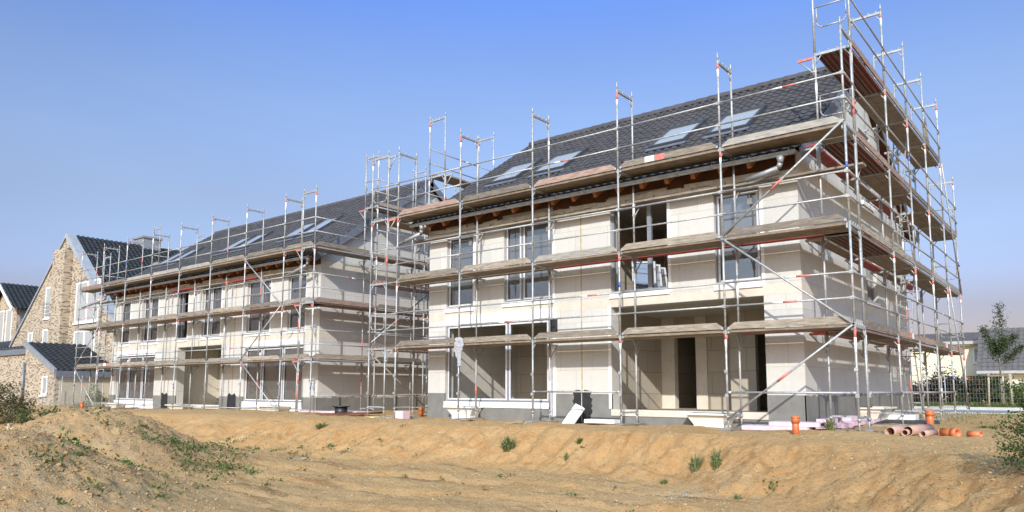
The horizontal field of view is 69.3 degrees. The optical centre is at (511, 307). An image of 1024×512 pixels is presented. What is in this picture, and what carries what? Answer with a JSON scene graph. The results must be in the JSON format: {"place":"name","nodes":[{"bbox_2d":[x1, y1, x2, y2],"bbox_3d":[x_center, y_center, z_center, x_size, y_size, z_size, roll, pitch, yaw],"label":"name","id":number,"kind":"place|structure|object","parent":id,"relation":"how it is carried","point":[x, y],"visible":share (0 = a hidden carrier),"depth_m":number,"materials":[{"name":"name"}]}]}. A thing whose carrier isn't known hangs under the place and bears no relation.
{"place":"outdoors","nodes":[
{"label":"outdoors","id":0,"kind":"place"},
{"bbox_2d":[0,403,1023,511],"bbox_3d":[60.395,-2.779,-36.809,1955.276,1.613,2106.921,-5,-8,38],"label":"ground","id":1,"kind":"structure","parent":0,"point":[217,426],"depth_m":12.57,"materials":[{"name":"brown soil"}]},
{"bbox_2d":[0,283,38,347],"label":"brick house","id":2,"kind":"structure","parent":1,"relation":"on","point":[16,300],"depth_m":68.41,"materials":[{"name":"brick"}]},
{"bbox_2d":[0,311,4,341],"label":"window","id":3,"kind":"structure","parent":2,"relation":"in","point":[2,313],"depth_m":69.46,"materials":[{"name":"white plastic"}]},
{"bbox_2d":[4,309,12,341],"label":"window","id":4,"kind":"structure","parent":2,"relation":"in","point":[9,313],"depth_m":68.35,"materials":[{"name":"white plastic"}]},
{"bbox_2d":[0,379,41,424],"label":"bush","id":5,"kind":"object","parent":1,"relation":"on","point":[13,403],"visible":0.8,"depth_m":32.59,"materials":[{"name":"green plant"}]},
{"bbox_2d":[5,402,60,424],"bbox_3d":[-19.624,4.461,31.041,3.372,1.032,2.074,-3,-7,24],"label":"bush","id":6,"kind":"object","parent":1,"relation":"on","point":[25,418],"visible":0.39,"depth_m":30.69,"materials":[{"name":"green plant"}]},
{"bbox_2d":[0,343,69,402],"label":"brick wing","id":7,"kind":"structure","parent":1,"relation":"on","point":[12,359],"depth_m":49.47,"materials":[{"name":"beige brick"}]},
{"bbox_2d":[20,341,110,404],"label":"brick annex","id":8,"kind":"object","parent":1,"relation":"on","point":[54,362],"visible":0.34,"depth_m":45.96,"materials":[{"name":"stone"}]},
{"bbox_2d":[38,376,47,396],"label":"window","id":9,"kind":"structure","parent":8,"relation":"in","point":[45,385],"depth_m":45.11,"materials":[{"name":"white plastic"}]},
{"bbox_2d":[41,375,103,406],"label":"fence","id":10,"kind":"object","parent":1,"relation":"on","point":[70,388],"visible":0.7,"depth_m":40.92,"materials":[{"name":"wood"}]},
{"bbox_2d":[70,384,108,406],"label":"bush","id":11,"kind":"object","parent":1,"relation":"on","point":[99,397],"visible":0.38,"depth_m":40.24,"materials":[{"name":"green plant"}]},
{"bbox_2d":[9,232,179,371],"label":"brick house","id":12,"kind":"structure","parent":1,"relation":"on","point":[51,314],"depth_m":52.85,"materials":[{"name":"tile"}]},
{"bbox_2d":[42,329,47,342],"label":"window","id":13,"kind":"structure","parent":12,"relation":"in","point":[45,332],"depth_m":54.86,"materials":[{"name":"white plastic"}]},
{"bbox_2d":[42,287,50,319],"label":"window","id":14,"kind":"structure","parent":12,"relation":"in","point":[48,290],"depth_m":55.10,"materials":[{"name":"white plastic"}]},
{"bbox_2d":[73,331,94,350],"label":"window","id":15,"kind":"structure","parent":12,"relation":"in","point":[84,337],"depth_m":50.43,"materials":[{"name":"white plastic"}]},
{"bbox_2d":[72,278,100,324],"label":"window","id":16,"kind":"structure","parent":12,"relation":"in","point":[89,297],"depth_m":50.84,"materials":[{"name":"white plastic"}]},
{"bbox_2d":[104,403,124,407],"bbox_3d":[-19.849,4.904,36.824,1.560,0.340,0.500,-5,-8,38],"label":"light well","id":17,"kind":"object","parent":1,"relation":"on","point":[114,406],"visible":0.58,"depth_m":36.53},
{"bbox_2d":[95,225,203,405],"bbox_3d":[-19.395,0.619,42.594,1.150,10.430,7.990,-5,-8,38],"label":"scaffold","id":18,"kind":"object","parent":1,"relation":"on","point":[111,331],"visible":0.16,"depth_m":39.80,"materials":[{"name":"metal"}]},
{"bbox_2d":[165,404,192,408],"bbox_3d":[-14.777,4.466,32.783,1.560,0.340,0.500,-5,-8,38],"label":"light well","id":19,"kind":"object","parent":1,"relation":"on","point":[169,406],"visible":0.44,"depth_m":32.73,"materials":[{"name":"white plastic"}]},
{"bbox_2d":[67,193,327,411],"bbox_3d":[-14.495,0.418,32.514,19.960,8.230,1.310,-5,-8,38],"label":"scaffold","id":20,"kind":"object","parent":1,"relation":"on","point":[115,325],"visible":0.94,"depth_m":31.23,"materials":[{"name":"metal"}]},
{"bbox_2d":[0,407,436,511],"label":"soil clods","id":21,"kind":"object","parent":1,"relation":"on","point":[90,494],"visible":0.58,"depth_m":9.82,"materials":[{"name":"brown soil"}]},
{"bbox_2d":[81,179,446,410],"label":"terraced house","id":22,"kind":"structure","parent":1,"relation":"on","point":[335,378],"depth_m":30.79,"materials":[{"name":"paint"}]},
{"bbox_2d":[118,302,131,346],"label":"window","id":23,"kind":"structure","parent":22,"relation":"in","point":[128,306],"depth_m":37.65,"materials":[{"name":"white glass"}]},
{"bbox_2d":[114,355,154,407],"bbox_3d":[-18.500,3.771,36.380,4.150,2.800,0.200,-5,-8,38],"label":"window","id":24,"kind":"structure","parent":22,"relation":"in","point":[127,377],"depth_m":36.42,"materials":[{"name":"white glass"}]},
{"bbox_2d":[140,297,159,344],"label":"window","id":25,"kind":"structure","parent":22,"relation":"in","point":[154,302],"depth_m":35.95,"materials":[{"name":"white glass"}]},
{"bbox_2d":[152,249,190,268],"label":"roof window","id":26,"kind":"structure","parent":22,"relation":"in","point":[182,252],"depth_m":39.83,"materials":[{"name":"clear glass"}]},
{"bbox_2d":[176,290,189,341],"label":"window","id":27,"kind":"structure","parent":22,"relation":"in","point":[182,307],"depth_m":34.14,"materials":[{"name":"white plastic"}]},
{"bbox_2d":[162,246,204,266],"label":"roof window","id":28,"kind":"structure","parent":22,"relation":"in","point":[192,251],"depth_m":38.90,"materials":[{"name":"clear glass"}]},
{"bbox_2d":[200,285,222,339],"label":"window","id":29,"kind":"structure","parent":22,"relation":"in","point":[214,329],"depth_m":32.46,"materials":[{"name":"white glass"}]},
{"bbox_2d":[213,234,256,255],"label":"roof window","id":30,"kind":"structure","parent":22,"relation":"in","point":[243,239],"depth_m":35.92,"materials":[{"name":"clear glass"}]},
{"bbox_2d":[228,231,273,252],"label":"roof window","id":31,"kind":"structure","parent":22,"relation":"in","point":[258,237],"depth_m":35.01,"materials":[{"name":"white glass"}]},
{"bbox_2d":[244,278,272,336],"bbox_3d":[-10.253,0.007,30.142,1.805,2.300,0.215,-5,-8,38],"label":"window","id":32,"kind":"structure","parent":22,"relation":"in","point":[253,319],"depth_m":30.27,"materials":[{"name":"white glass"}]},
{"bbox_2d":[241,345,302,410],"bbox_3d":[-9.397,2.936,29.133,4.080,2.780,0.200,-5,-8,38],"label":"window","id":33,"kind":"structure","parent":22,"relation":"in","point":[268,377],"depth_m":29.24,"materials":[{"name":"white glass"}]},
{"bbox_2d":[285,274,307,333],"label":"window","id":34,"kind":"structure","parent":22,"relation":"in","point":[294,280],"depth_m":28.69,"materials":[{"name":"white glass"}]},
{"bbox_2d":[275,219,322,242],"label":"roof window","id":35,"kind":"structure","parent":22,"relation":"in","point":[308,225],"depth_m":32.65,"materials":[{"name":"white glass"}]},
{"bbox_2d":[295,215,343,238],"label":"roof window","id":36,"kind":"structure","parent":22,"relation":"in","point":[325,223],"depth_m":31.77,"materials":[{"name":"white glass"}]},
{"bbox_2d":[256,405,289,410],"bbox_3d":[-9.158,3.952,28.310,1.560,0.400,0.500,-5,-8,38],"label":"light well","id":37,"kind":"object","parent":1,"relation":"on","point":[270,406],"visible":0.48,"depth_m":28.12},
{"bbox_2d":[311,421,329,428],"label":"weed","id":38,"kind":"object","parent":1,"relation":"on","point":[320,426],"visible":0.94,"depth_m":19.99,"materials":[{"name":"green plant"}]},
{"bbox_2d":[332,406,349,412],"bbox_3d":[-5.582,3.387,24.174,0.573,0.345,0.573,-5,-8,38],"label":"plastic tub","id":39,"kind":"object","parent":1,"relation":"on","point":[341,409],"visible":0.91,"depth_m":24.00,"materials":[{"name":"black plastic"}]},
{"bbox_2d":[314,412,382,416],"bbox_3d":[-5.963,3.395,23.455,4.104,0.215,1.243,-3,-7,28],"label":"steel mesh","id":40,"kind":"object","parent":1,"relation":"on","point":[349,414],"visible":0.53,"depth_m":22.95,"materials":[{"name":"brown metal"}]},
{"bbox_2d":[292,150,467,412],"bbox_3d":[-4.025,-0.800,30.418,1.310,10.230,10.780,-5,-8,38],"label":"scaffold","id":41,"kind":"object","parent":1,"relation":"on","point":[361,307],"visible":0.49,"depth_m":27.94,"materials":[{"name":"metal"}]},
{"bbox_2d":[395,411,409,418],"bbox_3d":[-3.223,3.160,21.782,0.314,0.240,0.340,-5,-8,38],"label":"foam board","id":42,"kind":"object","parent":1,"relation":"on","point":[402,414],"visible":0.86,"depth_m":21.68,"materials":[{"name":"plastic"}]},
{"bbox_2d":[366,111,493,417],"bbox_3d":[-0.838,-1.322,26.875,1.420,10.340,10.480,-5,-8,38],"label":"scaffold","id":43,"kind":"object","parent":1,"relation":"on","point":[446,179],"visible":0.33,"depth_m":23.45,"materials":[{"name":"metal"}]},
{"bbox_2d":[443,406,482,418],"bbox_3d":[-1.436,3.041,21.405,1.180,0.380,0.470,-5,-8,38],"label":"light well","id":44,"kind":"object","parent":1,"relation":"on","point":[464,413],"visible":0.78,"depth_m":21.25,"materials":[{"name":"white plastic"}]},
{"bbox_2d":[498,436,516,451],"bbox_3d":[-0.085,2.930,16.006,0.553,0.340,0.577,-5,-8,38],"label":"weed","id":45,"kind":"object","parent":1,"relation":"on","point":[507,446],"visible":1,"depth_m":15.93,"materials":[{"name":"green plant"}]},
{"bbox_2d":[8,402,1011,511],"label":"weeds","id":46,"kind":"object","parent":1,"relation":"on","point":[126,461],"visible":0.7,"depth_m":13.81,"materials":[{"name":"green plant"}]},
{"bbox_2d":[105,414,1021,510],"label":"pebbles","id":47,"kind":"object","parent":1,"relation":"on","point":[562,473],"visible":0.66,"depth_m":13.15,"materials":[{"name":"stone"}]},
{"bbox_2d":[562,403,584,423],"bbox_3d":[1.561,2.759,18.840,0.547,0.633,0.326,1,-6,-10],"label":"foam slab","id":48,"kind":"object","parent":1,"relation":"on","point":[574,414],"depth_m":18.79,"materials":[{"name":"white plastic"}]},
{"bbox_2d":[584,419,619,423],"bbox_3d":[2.233,2.817,18.362,0.846,0.090,0.321,-4,-8,36],"label":"foam slab","id":49,"kind":"object","parent":1,"relation":"on","point":[611,421],"depth_m":18.24,"materials":[{"name":"white plastic"}]},
{"bbox_2d":[385,16,878,432],"bbox_3d":[1.810,-1.215,18.711,13.130,8.340,1.310,-5,-8,38],"label":"scaffold","id":50,"kind":"object","parent":1,"relation":"on","point":[722,242],"visible":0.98,"depth_m":17.29,"materials":[{"name":"metal"}]},
{"bbox_2d":[396,57,915,426],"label":"terraced house","id":51,"kind":"structure","parent":1,"relation":"on","point":[677,378],"depth_m":20.02,"materials":[{"name":"paint"}]},
{"bbox_2d":[445,235,475,312],"bbox_3d":[-1.513,-1.027,22.372,1.205,2.340,0.215,-5,-8,38],"label":"window","id":52,"kind":"structure","parent":51,"relation":"in","point":[450,305],"depth_m":22.33,"materials":[{"name":"white plastic"}]},
{"bbox_2d":[444,320,548,408],"bbox_3d":[-0.474,1.637,21.245,3.890,2.440,0.200,-5,-8,38],"label":"window","id":53,"kind":"structure","parent":51,"relation":"in","point":[508,402],"depth_m":20.99,"materials":[{"name":"white plastic"}]},
{"bbox_2d":[483,157,543,187],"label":"roof window","id":54,"kind":"structure","parent":51,"relation":"in","point":[524,165],"depth_m":24.13,"materials":[{"name":"white glass"}]},
{"bbox_2d":[502,221,554,307],"bbox_3d":[0.492,-1.230,20.778,1.825,2.360,0.215,-5,-8,38],"label":"window","id":55,"kind":"structure","parent":51,"relation":"in","point":[522,229],"depth_m":20.89,"materials":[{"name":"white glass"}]},
{"bbox_2d":[550,319,556,331],"bbox_3d":[1.110,0.476,19.917,0.190,0.340,0.120,-5,-8,38],"label":"junction box","id":56,"kind":"object","parent":51,"relation":"attached to","point":[553,325],"visible":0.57,"depth_m":19.85,"materials":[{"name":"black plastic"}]},
{"bbox_2d":[527,146,589,177],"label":"roof window","id":57,"kind":"structure","parent":51,"relation":"in","point":[556,167],"depth_m":23.03,"materials":[{"name":"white glass"}]},
{"bbox_2d":[609,200,671,298],"bbox_3d":[3.224,-1.436,18.599,1.725,2.340,0.215,-5,-8,38],"label":"window","id":58,"kind":"structure","parent":51,"relation":"in","point":[649,208],"depth_m":18.46,"materials":[{"name":"white plastic"}]},
{"bbox_2d":[632,261,656,289],"bbox_3d":[3.436,-0.730,19.234,0.686,1.025,0.270,-2,-7,22],"label":"window sash","id":59,"kind":"object","parent":51,"relation":"on","point":[654,267],"depth_m":19.27,"materials":[{"name":"white plastic"}]},
{"bbox_2d":[637,264,662,288],"bbox_3d":[3.597,-0.689,19.273,0.728,0.989,0.272,-2,-7,22],"label":"window sash","id":60,"kind":"object","parent":51,"relation":"on","point":[646,265],"depth_m":19.32,"materials":[{"name":"white plastic"}]},
{"bbox_2d":[642,266,667,287],"bbox_3d":[3.760,-0.646,19.310,0.763,0.951,0.271,-2,-7,22],"label":"window sash","id":61,"kind":"object","parent":51,"relation":"on","point":[657,268],"depth_m":19.38,"materials":[{"name":"white plastic"}]},
{"bbox_2d":[644,118,706,151],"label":"roof window","id":62,"kind":"structure","parent":51,"relation":"in","point":[679,139],"depth_m":20.51,"materials":[{"name":"white glass"}]},
{"bbox_2d":[702,104,767,138],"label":"roof window","id":63,"kind":"structure","parent":51,"relation":"in","point":[741,125],"depth_m":19.45,"materials":[{"name":"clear glass"}]},
{"bbox_2d":[714,186,764,290],"bbox_3d":[5.213,-1.558,17.008,1.185,2.280,0.215,-5,-8,38],"label":"window","id":64,"kind":"structure","parent":51,"relation":"in","point":[759,213],"depth_m":16.84,"materials":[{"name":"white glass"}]},
{"bbox_2d":[859,141,874,211],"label":"window","id":65,"kind":"structure","parent":51,"relation":"in","point":[864,201],"depth_m":21.35,"materials":[{"name":"white glass"}]},
{"bbox_2d":[864,233,880,307],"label":"window","id":66,"kind":"structure","parent":51,"relation":"in","point":[870,286],"depth_m":21.33,"materials":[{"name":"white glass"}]},
{"bbox_2d":[688,453,704,471],"bbox_3d":[3.219,2.728,13.046,0.374,0.339,0.409,-1,-6,7],"label":"weed","id":67,"kind":"object","parent":1,"relation":"on","point":[696,463],"visible":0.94,"depth_m":13.01,"materials":[{"name":"green plant"}]},
{"bbox_2d":[683,412,738,427],"bbox_3d":[4.463,2.567,16.701,1.160,0.370,0.470,-5,-8,38],"label":"light well","id":68,"kind":"object","parent":1,"relation":"on","point":[708,419],"visible":0.66,"depth_m":16.59,"materials":[{"name":"white plastic"}]},
{"bbox_2d":[708,448,722,469],"bbox_3d":[3.512,2.599,12.726,0.282,0.419,0.305,-2,-7,17],"label":"weed","id":69,"kind":"object","parent":1,"relation":"on","point":[715,460],"visible":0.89,"depth_m":12.70,"materials":[{"name":"green plant"}]},
{"bbox_2d":[605,455,830,511],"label":"gravel","id":70,"kind":"structure","parent":1,"relation":"on","point":[696,492],"depth_m":11.52,"materials":[{"name":"brown gravel"}]},
{"bbox_2d":[741,424,815,429],"bbox_3d":[5.550,2.508,15.425,1.360,0.090,0.550,-5,-8,38],"label":"foam board","id":71,"kind":"object","parent":1,"relation":"on","point":[755,427],"visible":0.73,"depth_m":15.27,"materials":[{"name":"plastic"}]},
{"bbox_2d":[769,421,825,426],"bbox_3d":[5.881,2.398,15.261,1.021,0.085,0.530,-5,-8,38],"label":"foam board","id":72,"kind":"object","parent":71,"relation":"on","point":[801,424],"visible":0.95,"depth_m":14.99,"materials":[{"name":"plastic"}]},
{"bbox_2d":[791,416,799,434],"bbox_3d":[5.331,2.263,13.914,0.164,0.443,0.164,-5,-8,38],"label":"sewer pipe","id":73,"kind":"object","parent":1,"relation":"on","point":[795,421],"visible":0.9,"depth_m":13.87,"materials":[{"name":"orange plastic"}]},
{"bbox_2d":[816,423,841,428],"bbox_3d":[6.783,2.533,15.853,0.300,0.100,0.890,-5,-8,38],"label":"foam board","id":74,"kind":"object","parent":1,"relation":"on","point":[839,425],"visible":0.45,"depth_m":15.75,"materials":[{"name":"pink plastic"}]},
{"bbox_2d":[816,418,837,422],"bbox_3d":[6.784,2.435,15.928,0.220,0.095,0.810,-5,-8,38],"label":"foam board","id":75,"kind":"object","parent":74,"relation":"on","point":[825,419],"visible":0.39,"depth_m":15.68,"materials":[{"name":"pink plastic"}]},
{"bbox_2d":[821,418,840,430],"bbox_3d":[6.426,2.370,14.903,0.442,0.297,0.484,4,-7,-32],"label":"weed","id":76,"kind":"object","parent":1,"relation":"on","point":[829,425],"visible":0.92,"depth_m":14.87,"materials":[{"name":"green plant"}]},
{"bbox_2d":[838,422,852,428],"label":"foam board","id":77,"kind":"object","parent":1,"relation":"on","point":[846,424],"visible":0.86,"depth_m":16.49,"materials":[{"name":"pink plastic"}]},
{"bbox_2d":[840,420,863,425],"bbox_3d":[7.934,2.693,17.280,0.300,0.100,0.890,-5,-8,38],"label":"foam board","id":78,"kind":"object","parent":1,"relation":"on","point":[855,423],"visible":0.54,"depth_m":17.00,"materials":[{"name":"pink plastic"}]},
{"bbox_2d":[841,417,857,420],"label":"foam board","id":79,"kind":"object","parent":78,"relation":"on","point":[847,419],"visible":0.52,"depth_m":17.07,"materials":[{"name":"plastic"}]},
{"bbox_2d":[860,406,896,419],"bbox_3d":[9.469,2.780,19.133,0.600,0.420,1.560,-5,-8,38],"label":"light well","id":80,"kind":"object","parent":1,"relation":"on","point":[863,411],"visible":0.62,"depth_m":18.71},
{"bbox_2d":[798,0,975,433],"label":"scaffold","id":81,"kind":"object","parent":1,"relation":"on","point":[874,101],"visible":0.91,"depth_m":18.93,"materials":[{"name":"metal"}]},
{"bbox_2d":[891,140,906,186],"bbox_3d":[11.093,-4.086,21.239,0.344,2.324,1.055,-5,-8,38],"label":"ladder","id":82,"kind":"object","parent":81,"relation":"on","point":[904,161],"visible":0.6,"depth_m":21.31,"materials":[{"name":"metal"}]},
{"bbox_2d":[892,203,913,275],"bbox_3d":[11.151,-2.065,21.094,0.344,2.274,1.055,-5,-8,38],"label":"ladder","id":83,"kind":"object","parent":81,"relation":"on","point":[898,241],"visible":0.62,"depth_m":21.05,"materials":[{"name":"metal"}]},
{"bbox_2d":[899,275,914,339],"bbox_3d":[11.085,-0.086,20.796,0.344,2.274,1.055,-5,-8,38],"label":"ladder","id":84,"kind":"object","parent":81,"relation":"on","point":[900,310],"visible":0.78,"depth_m":20.80,"materials":[{"name":"metal"}]},
{"bbox_2d":[921,117,929,153],"bbox_3d":[12.697,-5.277,22.723,0.046,1.208,0.980,-5,-8,38],"label":"board","id":85,"kind":"object","parent":81,"relation":"on","point":[926,136],"visible":0.43,"depth_m":22.71,"materials":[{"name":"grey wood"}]},
{"bbox_2d":[885,425,910,434],"bbox_3d":[7.294,2.310,13.912,0.176,0.176,1.150,-6,-9,44],"label":"sewer pipe","id":86,"kind":"object","parent":1,"relation":"on","point":[894,430],"visible":0.44,"depth_m":13.65,"materials":[{"name":"plastic"}]},
{"bbox_2d":[888,414,918,419],"bbox_3d":[10.297,2.954,19.864,1.005,0.180,1.005,-4,-8,33],"label":"foam slab","id":87,"kind":"object","parent":1,"relation":"on","point":[907,416],"depth_m":19.40,"materials":[{"name":"white plastic"}]},
{"bbox_2d":[873,419,939,423],"bbox_3d":[9.867,2.874,18.609,1.543,0.080,1.118,-3,-7,29],"label":"board","id":88,"kind":"object","parent":1,"relation":"on","point":[898,421],"visible":0.57,"depth_m":18.43,"materials":[{"name":"wood"}]},
{"bbox_2d":[900,346,922,413],"bbox_3d":[11.143,1.951,20.649,0.344,2.354,1.055,-5,-8,38],"label":"ladder","id":89,"kind":"object","parent":1,"relation":"on","point":[914,356],"visible":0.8,"depth_m":20.64,"materials":[{"name":"metal"}]},
{"bbox_2d":[902,424,933,435],"bbox_3d":[7.559,2.272,13.767,1.200,0.184,0.184,6,-9,-44],"label":"sewer pipe","id":90,"kind":"object","parent":1,"relation":"on","point":[916,429],"visible":0.71,"depth_m":13.53,"materials":[{"name":"plastic"}]},
{"bbox_2d":[919,430,938,436],"bbox_3d":[7.531,2.272,13.377,0.600,0.120,0.120,6,-8,-41],"label":"sewer pipe","id":91,"kind":"object","parent":1,"relation":"on","point":[924,433],"visible":0.88,"depth_m":13.29,"materials":[{"name":"ceramic"}]},
{"bbox_2d":[925,410,933,423],"bbox_3d":[10.038,2.721,17.779,0.210,0.503,0.210,-5,-8,38],"label":"sewer pipe","id":92,"kind":"object","parent":1,"relation":"on","point":[929,414],"visible":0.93,"depth_m":17.71,"materials":[{"name":"orange plastic"}]},
{"bbox_2d":[939,428,961,436],"bbox_3d":[7.723,2.209,13.060,0.178,0.178,0.304,3,-7,-23],"label":"sewer pipe","id":93,"kind":"object","parent":1,"relation":"on","point":[949,432],"visible":0.82,"depth_m":13.00,"materials":[{"name":"orange plastic"}]},
{"bbox_2d":[910,332,1008,396],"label":"cream house","id":94,"kind":"structure","parent":1,"relation":"on","point":[971,346],"depth_m":63.52,"materials":[{"name":"paint"}]},
{"bbox_2d":[972,347,977,363],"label":"window","id":95,"kind":"structure","parent":94,"relation":"in","point":[975,349],"depth_m":62.34,"materials":[{"name":"white plastic"}]},
{"bbox_2d":[914,374,1023,406],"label":"fence","id":96,"kind":"object","parent":1,"relation":"on","point":[1011,379],"visible":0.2,"depth_m":32.35,"materials":[{"name":"metal"}]},
{"bbox_2d":[918,411,1022,424],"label":"dry grass","id":97,"kind":"structure","parent":1,"relation":"on","point":[980,413],"depth_m":22.06,"materials":[{"name":"green plant"}]},
{"bbox_2d":[966,431,982,436],"bbox_3d":[8.121,2.229,12.997,0.120,0.120,0.220,4,-7,-31],"label":"sewer pipe","id":98,"kind":"object","parent":1,"relation":"on","point":[973,433],"visible":0.72,"depth_m":12.96,"materials":[{"name":"orange plastic"}]},
{"bbox_2d":[966,327,1023,392],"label":"cream house","id":99,"kind":"structure","parent":1,"relation":"on","point":[1015,368],"depth_m":58.49,"materials":[{"name":"tile"}]},
{"bbox_2d":[966,376,987,392],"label":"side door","id":100,"kind":"structure","parent":99,"relation":"in","point":[967,377],"depth_m":59.23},
{"bbox_2d":[988,379,1023,469],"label":"bush","id":101,"kind":"object","parent":1,"relation":"on","point":[1020,429],"visible":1,"depth_m":8.13,"materials":[{"name":"green plant"}]},
{"bbox_2d":[0,0,1023,342],"label":"sky","id":102,"kind":"structure","parent":0,"point":[120,120],"materials":[{"name":"blue"}]},
{"bbox_2d":[914,409,1021,412],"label":"road","id":103,"kind":"structure","parent":0,"point":[990,411],"depth_m":28.98,"materials":[{"name":"grey asphalt"}]},
{"bbox_2d":[914,406,1023,413],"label":"kerb","id":104,"kind":"structure","parent":103,"relation":"on","point":[990,408],"depth_m":30.79,"materials":[{"name":"concrete"}]},
{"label":"verge","id":105,"kind":"structure","parent":0,"visible":0},
{"bbox_2d":[915,360,958,398],"bbox_3d":[22.163,3.877,38.519,2.015,2.442,1.284,-5,-8,38],"label":"shrub","id":106,"kind":"object","parent":105,"relation":"on","point":[944,373],"visible":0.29,"depth_m":38.45,"materials":[{"name":"green plant"}]},
{"bbox_2d":[913,374,970,404],"bbox_3d":[21.029,4.093,36.615,3.392,1.655,1.849,-5,-8,38],"label":"shrub","id":107,"kind":"object","parent":105,"relation":"on","point":[935,396],"visible":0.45,"depth_m":36.31,"materials":[{"name":"green plant"}]},
{"bbox_2d":[914,401,1020,407],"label":"grass","id":108,"kind":"structure","parent":105,"relation":"on","point":[983,404],"depth_m":32.35,"materials":[{"name":"green plant"}]},
{"bbox_2d":[943,373,1020,403],"bbox_3d":[22.459,3.954,35.464,3.383,1.617,1.888,-5,-8,38],"label":"shrub","id":109,"kind":"object","parent":105,"relation":"on","point":[976,398],"visible":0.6,"depth_m":35.25,"materials":[{"name":"green plant"}]},
{"bbox_2d":[987,374,989,404],"bbox_3d":[20.871,3.684,32.404,0.132,1.553,0.080,-5,-8,38],"label":"tree stake","id":110,"kind":"object","parent":105,"relation":"on","point":[988,379],"visible":0.58,"depth_m":32.39,"materials":[{"name":"brown wood"}]},
{"bbox_2d":[977,302,1023,406],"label":"young tree","id":111,"kind":"object","parent":105,"relation":"on","point":[995,350],"visible":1,"depth_m":32.29,"materials":[{"name":"green plant"}]},
{"bbox_2d":[980,382,1023,403],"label":"shrub","id":112,"kind":"object","parent":105,"relation":"on","point":[998,394],"visible":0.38,"depth_m":34.55,"materials":[{"name":"green plant"}]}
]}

